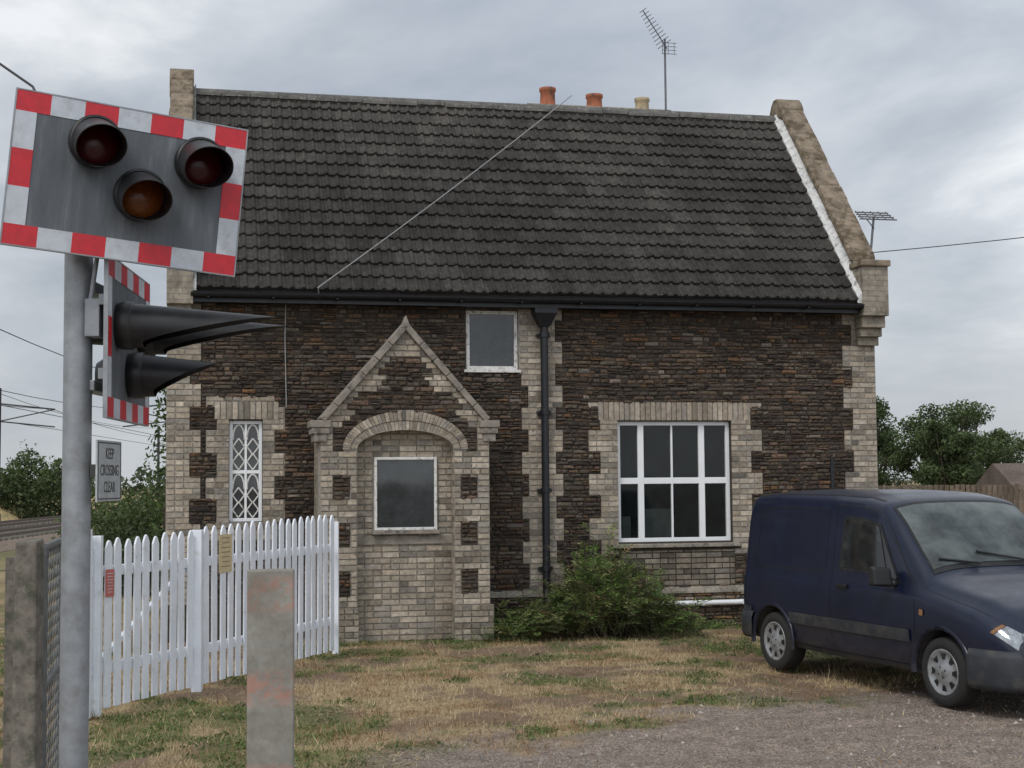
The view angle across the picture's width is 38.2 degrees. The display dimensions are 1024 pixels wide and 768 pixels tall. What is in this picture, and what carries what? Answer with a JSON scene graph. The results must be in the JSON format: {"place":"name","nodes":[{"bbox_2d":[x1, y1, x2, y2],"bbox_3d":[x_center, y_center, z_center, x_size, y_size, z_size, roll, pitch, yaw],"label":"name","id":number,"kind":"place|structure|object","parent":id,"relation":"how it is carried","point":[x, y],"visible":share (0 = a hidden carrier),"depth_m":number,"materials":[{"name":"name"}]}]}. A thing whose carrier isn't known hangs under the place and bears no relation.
{"place":"outdoors","nodes":[
{"label":"outdoors","id":0,"kind":"place"},
{"bbox_2d":[0,480,1023,767],"bbox_3d":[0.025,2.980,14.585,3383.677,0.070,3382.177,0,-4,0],"label":"ground","id":1,"kind":"structure","parent":0,"point":[778,742],"depth_m":12.55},
{"bbox_2d":[0,570,14,741],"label":"wire fence","id":2,"kind":"object","parent":1,"relation":"on","point":[6,627],"visible":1,"depth_m":7.89,"materials":[{"name":"metal"}]},
{"bbox_2d":[3,557,14,767],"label":"concrete fence post","id":3,"kind":"object","parent":1,"relation":"on","point":[8,637],"visible":0.51,"depth_m":8.32,"materials":[{"name":"grey concrete"}]},
{"bbox_2d":[11,538,43,767],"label":"concrete fence post","id":4,"kind":"object","parent":1,"relation":"on","point":[27,723],"visible":1,"depth_m":7.89,"materials":[{"name":"grey concrete"}]},
{"bbox_2d":[0,439,92,518],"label":"hedge","id":5,"kind":"object","parent":1,"relation":"on","point":[40,485],"visible":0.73,"depth_m":81.91,"materials":[{"name":"green plant"}]},
{"bbox_2d":[43,537,60,767],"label":"metal gate","id":6,"kind":"structure","parent":1,"relation":"on","point":[51,676],"depth_m":8.64,"materials":[{"name":"metal"}]},
{"bbox_2d":[0,506,162,551],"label":"railway track","id":7,"kind":"structure","parent":1,"relation":"on","point":[14,532],"depth_m":56.40,"materials":[{"name":"metal"}]},
{"bbox_2d":[0,494,164,520],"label":"grass bank","id":8,"kind":"structure","parent":1,"relation":"on","point":[5,515],"depth_m":81.17,"materials":[{"name":"plant"}]},
{"bbox_2d":[0,329,165,520],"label":"overhead line","id":9,"kind":"object","parent":1,"relation":"on","point":[50,409],"visible":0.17,"depth_m":75.46,"materials":[{"name":"black metal"}]},
{"bbox_2d":[48,468,164,596],"bbox_3d":[-7.577,2.898,29.887,2.511,2.395,6.901,1,-4,-28],"label":"bramble bush","id":10,"kind":"object","parent":1,"relation":"on","point":[134,517],"visible":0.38,"depth_m":28.23,"materials":[{"name":"green plant"}]},
{"bbox_2d":[0,87,285,767],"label":"level crossing signal","id":11,"kind":"object","parent":1,"relation":"on","point":[88,184],"visible":1,"depth_m":6.96,"materials":[{"name":"metal"}]},
{"bbox_2d":[0,63,35,90],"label":"overhead cable","id":12,"kind":"object","parent":11,"relation":"attached to","point":[17,76],"visible":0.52,"depth_m":8.57,"materials":[{"name":"grey metal"}]},
{"bbox_2d":[90,440,120,501],"bbox_3d":[-1.966,0.419,7.139,0.052,0.290,0.400,-1,-4,1],"label":"keep crossing clear sign","id":13,"kind":"object","parent":11,"relation":"attached to","point":[105,470],"visible":1,"depth_m":7.10,"materials":[{"name":"metal"}]},
{"bbox_2d":[140,388,165,601],"bbox_3d":[-5.166,1.748,22.126,0.826,3.524,0.873,0,-4,0],"label":"young tree","id":14,"kind":"object","parent":1,"relation":"on","point":[159,517],"visible":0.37,"depth_m":22.10,"materials":[{"name":"green plant"}]},
{"bbox_2d":[89,515,338,718],"bbox_3d":[-2.854,2.205,15.084,0.190,1.640,5.100,-2,-4,19],"label":"picket fence","id":15,"kind":"object","parent":1,"relation":"on","point":[197,562],"visible":0.91,"depth_m":14.28,"materials":[{"name":"white paint"}]},
{"bbox_2d":[105,569,113,596],"bbox_3d":[-3.550,1.757,13.064,0.008,0.240,0.120,-2,-4,20],"label":"red notice","id":16,"kind":"object","parent":15,"relation":"attached to","point":[109,582],"visible":1,"depth_m":13.05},
{"bbox_2d":[219,534,231,572],"bbox_3d":[-2.877,1.700,14.865,0.008,0.380,0.260,-2,-4,18],"label":"warning notice","id":17,"kind":"object","parent":15,"relation":"attached to","point":[225,552],"visible":1,"depth_m":14.86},
{"bbox_2d":[247,568,294,767],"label":"marker post","id":18,"kind":"object","parent":1,"relation":"on","point":[270,668],"visible":1,"depth_m":6.88,"materials":[{"name":"grey concrete"}]},
{"bbox_2d":[318,331,493,644],"bbox_3d":[-1.374,1.296,18.867,2.240,3.930,0.407,0,-4,-12],"label":"porch","id":19,"kind":"object","parent":1,"relation":"on","point":[468,621],"depth_m":18.78,"materials":[{"name":"beige brick"}]},
{"bbox_2d":[314,443,317,640],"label":"porch sides","id":20,"kind":"object","parent":19,"relation":"attached to","point":[316,481],"visible":0.04,"depth_m":19.02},
{"bbox_2d":[307,316,499,442],"bbox_3d":[-1.393,-0.056,18.993,2.420,1.604,0.503,0,-4,-12],"label":"porch coping","id":21,"kind":"object","parent":19,"relation":"on","point":[319,427],"visible":0.82,"depth_m":18.80,"materials":[{"name":"beige stone"}]},
{"bbox_2d":[357,430,451,640],"bbox_3d":[-1.399,1.867,18.943,1.480,2.800,0.151,0,-4,-12],"label":"porch infill","id":22,"kind":"object","parent":19,"relation":"attached to","point":[373,573],"depth_m":18.85,"materials":[{"name":"beige brick"}]},
{"bbox_2d":[357,530,451,544],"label":"porch sill","id":23,"kind":"structure","parent":22,"relation":"attached to","point":[406,539],"depth_m":18.84,"materials":[{"name":"grey stone"}]},
{"bbox_2d":[374,457,436,530],"bbox_3d":[-1.358,1.397,18.891,0.805,0.930,0.045,0,-4,-13],"label":"porch window frame","id":24,"kind":"object","parent":22,"relation":"in","point":[435,492],"visible":1,"depth_m":18.87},
{"bbox_2d":[377,460,433,527],"bbox_3d":[-1.359,1.398,18.895,0.770,0.895,0.001,0,-4,-12],"label":"porch window glass","id":25,"kind":"object","parent":24,"relation":"in","point":[405,493],"visible":1,"depth_m":18.89,"materials":[{"name":"grey glass"}]},
{"bbox_2d":[333,357,477,596],"bbox_3d":[-1.340,1.163,18.721,1.836,3.013,0.054,0,-4,-12],"label":"porch carstone","id":26,"kind":"object","parent":19,"relation":"attached to","point":[341,485],"visible":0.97,"depth_m":18.80,"materials":[{"name":"brown stone"}]},
{"bbox_2d":[333,357,477,592],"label":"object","id":27,"kind":"object","parent":19,"relation":"attached to","point":[469,490],"visible":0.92,"depth_m":18.81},
{"bbox_2d":[167,592,743,642],"bbox_3d":[0.414,3.082,19.890,9.980,0.470,0.070,0,-4,-12],"label":"wall plinth","id":28,"kind":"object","parent":1,"relation":"on","point":[218,619],"visible":0.11,"depth_m":19.15,"materials":[{"name":"beige brick"}]},
{"bbox_2d":[490,592,743,631],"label":"plinth stones","id":29,"kind":"object","parent":28,"relation":"attached to","point":[720,595],"visible":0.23,"depth_m":20.33,"materials":[{"name":"stone"}]},
{"bbox_2d":[490,585,743,597],"bbox_3d":[2.491,2.823,20.347,5.724,0.088,0.110,0,-4,-12],"label":"plinth ledge","id":30,"kind":"object","parent":28,"relation":"attached to","point":[671,589],"visible":0.28,"depth_m":20.28,"materials":[{"name":"beige stone"}]},
{"bbox_2d":[651,599,743,605],"bbox_3d":[2.547,2.994,20.270,1.733,0.068,0.162,0,-4,-12],"label":"waste pipe","id":31,"kind":"object","parent":28,"relation":"on","point":[726,602],"visible":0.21,"depth_m":20.26,"materials":[{"name":"white paint"}]},
{"bbox_2d":[0,614,922,767],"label":"weeds","id":32,"kind":"object","parent":1,"relation":"on","point":[700,641],"visible":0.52,"depth_m":14.02,"materials":[{"name":"green plant"}]},
{"bbox_2d":[8,465,976,497],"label":"hedge","id":33,"kind":"object","parent":1,"relation":"on","point":[138,476],"visible":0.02,"depth_m":146.69,"materials":[{"name":"green plant"}]},
{"bbox_2d":[189,303,853,603],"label":"stone wall","id":34,"kind":"structure","parent":1,"relation":"on","point":[582,458],"depth_m":20.23,"materials":[{"name":"brown stone"}]},
{"bbox_2d":[229,421,261,521],"bbox_3d":[-3.471,1.134,19.285,0.424,1.313,0.050,0,-4,-12],"label":"window frame","id":35,"kind":"object","parent":34,"relation":"attached to","point":[245,471],"visible":1,"depth_m":19.26,"materials":[{"name":"white paint"}]},
{"bbox_2d":[232,424,258,517],"bbox_3d":[-3.472,1.135,19.290,0.379,1.268,0.001,0,-4,-12],"label":"window glass","id":36,"kind":"object","parent":35,"relation":"attached to","point":[238,482],"visible":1,"depth_m":19.29,"materials":[{"name":"grey glass"}]},
{"bbox_2d":[232,424,258,517],"bbox_3d":[-3.468,1.134,19.270,0.355,1.222,0.024,0,-4,-12],"label":"window tracery","id":37,"kind":"object","parent":35,"relation":"attached to","point":[253,439],"depth_m":19.26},
{"bbox_2d":[221,522,270,527],"bbox_3d":[-3.451,1.825,19.180,0.630,0.070,0.150,0,-4,-12],"label":"window sill","id":38,"kind":"structure","parent":34,"relation":"attached to","point":[227,524],"depth_m":19.09,"materials":[{"name":"beige stone"}]},
{"bbox_2d":[466,310,517,369],"bbox_3d":[-0.278,-0.591,20.079,0.715,0.804,0.050,0,-4,-12],"label":"window frame","id":39,"kind":"object","parent":34,"relation":"on","point":[515,366],"visible":1,"depth_m":20.06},
{"bbox_2d":[469,314,513,365],"bbox_3d":[-0.279,-0.591,20.084,0.665,0.754,0.001,0,-4,-12],"label":"window glass","id":40,"kind":"object","parent":39,"relation":"attached to","point":[491,340],"visible":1,"depth_m":20.08,"materials":[{"name":"grey glass"}]},
{"bbox_2d":[190,303,852,602],"bbox_3d":[0.358,1.071,20.031,9.216,4.510,0.054,0,-4,-12],"label":"carstone walling","id":41,"kind":"object","parent":34,"relation":"attached to","point":[432,316],"visible":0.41,"depth_m":20.15,"materials":[{"name":"brown stone"}]},
{"bbox_2d":[464,370,520,372],"bbox_3d":[-0.263,-0.171,19.989,0.780,0.037,0.075,0,-4,-12],"label":"window sill","id":42,"kind":"structure","parent":41,"relation":"on","point":[496,371],"depth_m":19.96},
{"bbox_2d":[166,304,877,604],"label":"brick dressings","id":43,"kind":"structure","parent":34,"relation":"attached to","point":[703,411],"depth_m":20.16,"materials":[{"name":"beige brick"}]},
{"bbox_2d":[165,303,877,600],"bbox_3d":[0.388,1.074,20.055,9.889,4.500,0.001,0,-4,-12],"label":"brick mortar","id":44,"kind":"object","parent":43,"relation":"attached to","point":[529,463],"visible":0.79,"depth_m":20.09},
{"bbox_2d":[193,296,859,314],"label":"fascia","id":45,"kind":"structure","parent":34,"relation":"attached to","point":[401,303],"depth_m":19.91,"materials":[{"name":"black paint"}]},
{"bbox_2d":[191,291,864,309],"bbox_3d":[0.423,-1.113,19.875,9.260,0.070,0.140,0,-4,-12],"label":"gutter","id":46,"kind":"object","parent":45,"relation":"attached to","point":[399,298],"visible":1,"depth_m":19.75,"materials":[{"name":"black paint"}]},
{"bbox_2d":[193,101,860,303],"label":"roof deck","id":47,"kind":"structure","parent":34,"relation":"on","point":[526,296],"depth_m":20.40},
{"bbox_2d":[196,88,775,123],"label":"ridge tiles","id":48,"kind":"object","parent":47,"relation":"on","point":[390,101],"visible":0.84,"depth_m":22.83,"materials":[{"name":"grey tile"}]},
{"bbox_2d":[193,85,861,302],"bbox_3d":[0.117,-2.800,21.422,9.281,3.463,2.924,0,-4,-12],"label":"verge flashing","id":49,"kind":"object","parent":47,"relation":"attached to","point":[822,214],"visible":0.55,"depth_m":22.18,"materials":[{"name":"paint"}]},
{"bbox_2d":[196,95,858,301],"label":"roof tiles","id":50,"kind":"object","parent":47,"relation":"on","point":[683,277],"visible":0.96,"depth_m":21.27,"materials":[{"name":"black tile"}]},
{"bbox_2d":[284,95,571,406],"bbox_3d":[-0.822,-2.124,21.002,5.269,5.027,0.601,3,-5,-41],"label":"roof cable","id":51,"kind":"object","parent":50,"relation":"on","point":[398,229],"visible":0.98,"depth_m":20.18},
{"bbox_2d":[527,103,670,110],"bbox_3d":[1.356,-3.436,23.966,2.400,2.000,0.600,0,-4,-12],"label":"chimney stack","id":52,"kind":"object","parent":47,"relation":"on","point":[597,106],"visible":0.09,"depth_m":23.73,"materials":[{"name":"brick"}]},
{"bbox_2d":[539,86,555,103],"bbox_3d":[0.574,-4.603,23.872,0.280,0.330,0.280,0,-4,-12],"label":"pot","id":53,"kind":"object","parent":52,"relation":"on","point":[547,94],"visible":0.78,"depth_m":23.77,"materials":[{"name":"ceramic"}]},
{"bbox_2d":[586,93,602,106],"bbox_3d":[1.336,-4.564,24.038,0.291,0.260,0.291,0,-4,-12],"label":"pot","id":54,"kind":"object","parent":52,"relation":"on","point":[593,99],"visible":0.59,"depth_m":23.93,"materials":[{"name":"ceramic"}]},
{"bbox_2d":[634,97,649,108],"bbox_3d":[2.127,-4.549,24.212,0.258,0.240,0.258,0,-4,-12],"label":"pot","id":55,"kind":"object","parent":52,"relation":"on","point":[642,102],"visible":0.56,"depth_m":24.11,"materials":[{"name":"beige ceramic"}]},
{"bbox_2d":[640,8,676,110],"bbox_3d":[2.365,-5.110,23.920,0.610,1.916,0.171,0,-4,-12],"label":"tv aerial","id":56,"kind":"object","parent":52,"relation":"attached to","point":[665,53],"visible":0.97,"depth_m":23.94,"materials":[{"name":"metal"}]},
{"bbox_2d":[531,308,557,604],"bbox_3d":[0.457,0.956,19.941,0.320,4.062,0.230,0,-4,-12],"label":"downpipe","id":57,"kind":"object","parent":34,"relation":"attached to","point":[543,318],"visible":0.96,"depth_m":19.95,"materials":[{"name":"black paint"}]},
{"bbox_2d":[617,421,730,541],"bbox_3d":[2.236,1.351,20.550,1.646,1.660,0.060,0,-4,-12],"label":"window frame","id":58,"kind":"object","parent":34,"relation":"attached to","point":[701,480],"visible":1,"depth_m":20.54,"materials":[{"name":"white paint"}]},
{"bbox_2d":[620,426,725,537],"bbox_3d":[2.235,1.352,20.556,1.591,1.605,0.001,0,-4,-12],"label":"window glass","id":59,"kind":"object","parent":58,"relation":"attached to","point":[657,497],"visible":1,"depth_m":20.55,"materials":[{"name":"grey glass"}]},
{"bbox_2d":[612,542,740,547],"bbox_3d":[2.260,2.214,20.415,1.840,0.070,0.159,0,-4,-12],"label":"window sill","id":60,"kind":"structure","parent":34,"relation":"attached to","point":[665,545],"depth_m":20.36,"materials":[{"name":"beige stone"}]},
{"bbox_2d":[474,523,733,640],"bbox_3d":[1.092,2.548,19.351,3.672,1.456,1.996,1,-4,-17],"label":"bush","id":61,"kind":"object","parent":1,"relation":"on","point":[598,596],"visible":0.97,"depth_m":19.08,"materials":[{"name":"green plant"}]},
{"bbox_2d":[217,676,1023,767],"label":"gravel stones","id":62,"kind":"object","parent":1,"relation":"on","point":[806,738],"visible":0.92,"depth_m":11.40,"materials":[{"name":"grey gravel"}]},
{"bbox_2d":[830,458,834,488],"bbox_3d":[4.486,2.179,20.633,0.052,2.300,0.052,1,-4,-22],"label":"vent pipe","id":63,"kind":"object","parent":1,"relation":"on","point":[832,485],"visible":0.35,"depth_m":20.68,"materials":[{"name":"grey metal"}]},
{"bbox_2d":[741,489,1023,706],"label":"parked van","id":64,"kind":"object","parent":1,"relation":"on","point":[929,584],"visible":1,"depth_m":13.87,"materials":[{"name":"blue paint"}]},
{"bbox_2d":[876,395,901,484],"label":"oak tree","id":65,"kind":"object","parent":1,"relation":"on","point":[881,412],"visible":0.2,"depth_m":103.97,"materials":[{"name":"green plant"}]},
{"bbox_2d":[877,422,916,488],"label":"oak tree","id":66,"kind":"object","parent":1,"relation":"on","point":[881,456],"visible":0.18,"depth_m":126.40,"materials":[{"name":"green plant"}]},
{"bbox_2d":[884,401,989,489],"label":"oak tree","id":67,"kind":"object","parent":1,"relation":"on","point":[902,460],"visible":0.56,"depth_m":99.24,"materials":[{"name":"green plant"}]},
{"bbox_2d":[912,418,985,490],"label":"oak tree","id":68,"kind":"object","parent":1,"relation":"on","point":[949,441],"visible":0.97,"depth_m":91.03,"materials":[{"name":"green plant"}]},
{"bbox_2d":[878,484,1023,513],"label":"timber fence","id":69,"kind":"object","parent":1,"relation":"on","point":[1019,502],"visible":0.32,"depth_m":44.48,"materials":[{"name":"brown wood"}]},
{"bbox_2d":[916,431,985,491],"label":"oak tree","id":70,"kind":"object","parent":1,"relation":"on","point":[978,462],"visible":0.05,"depth_m":102.91,"materials":[{"name":"green plant"}]},
{"bbox_2d":[923,399,1023,482],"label":"oak tree","id":71,"kind":"object","parent":1,"relation":"on","point":[990,445],"visible":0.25,"depth_m":110.73,"materials":[{"name":"green plant"}]},
{"bbox_2d":[968,427,1023,468],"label":"oak tree","id":72,"kind":"object","parent":1,"relation":"on","point":[1002,433],"visible":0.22,"depth_m":116.97,"materials":[{"name":"green plant"}]},
{"bbox_2d":[976,463,1023,510],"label":"bungalow","id":73,"kind":"object","parent":1,"relation":"on","point":[997,474],"visible":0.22,"depth_m":71.15,"materials":[{"name":"brick"}]},
{"bbox_2d":[0,625,1023,767],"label":"dry grass","id":74,"kind":"structure","parent":0,"point":[481,672],"depth_m":13.81,"materials":[{"name":"brown plant"}]},
{"bbox_2d":[0,0,1023,486],"label":"sky","id":75,"kind":"structure","parent":0,"point":[915,108],"materials":[{"name":"grey"}]},
{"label":"gable walls","id":76,"kind":"object","parent":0,"visible":0},
{"bbox_2d":[166,268,192,308],"bbox_3d":[-4.848,-2.443,21.681,0.330,4.022,5.680,0,-4,-12],"label":"parapet brickwork","id":77,"kind":"object","parent":76,"relation":"on","point":[179,286],"visible":0.26,"depth_m":18.82,"materials":[{"name":"brick"}]},
{"bbox_2d":[169,68,193,119],"bbox_3d":[-4.847,-3.109,21.694,0.390,3.152,5.695,0,-4,-12],"label":"parapet coping","id":78,"kind":"object","parent":77,"relation":"on","point":[182,93],"visible":0.22,"depth_m":21.51,"materials":[{"name":"stone"}]},
{"bbox_2d":[782,119,888,345],"bbox_3d":[4.515,-2.386,23.753,0.390,4.022,5.680,0,-4,-12],"label":"parapet brickwork","id":79,"kind":"object","parent":76,"relation":"on","point":[872,281],"visible":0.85,"depth_m":20.93,"materials":[{"name":"brick"}]},
{"bbox_2d":[770,99,890,269],"bbox_3d":[4.516,-3.051,23.765,0.450,3.152,5.695,0,-4,-12],"label":"parapet coping","id":80,"kind":"object","parent":79,"relation":"on","point":[841,214],"visible":0.62,"depth_m":22.44,"materials":[{"name":"stone"}]},
{"bbox_2d":[870,237,1023,252],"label":"telephone wire","id":81,"kind":"object","parent":80,"relation":"attached to","point":[947,245],"visible":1,"depth_m":21.53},
{"bbox_2d":[855,211,896,248],"bbox_3d":[5.270,-1.885,21.458,0.580,1.306,0.278,0,-4,-12],"label":"aerial","id":82,"kind":"object","parent":79,"relation":"attached to","point":[872,216],"visible":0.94,"depth_m":21.45,"materials":[{"name":"metal"}]}
]}

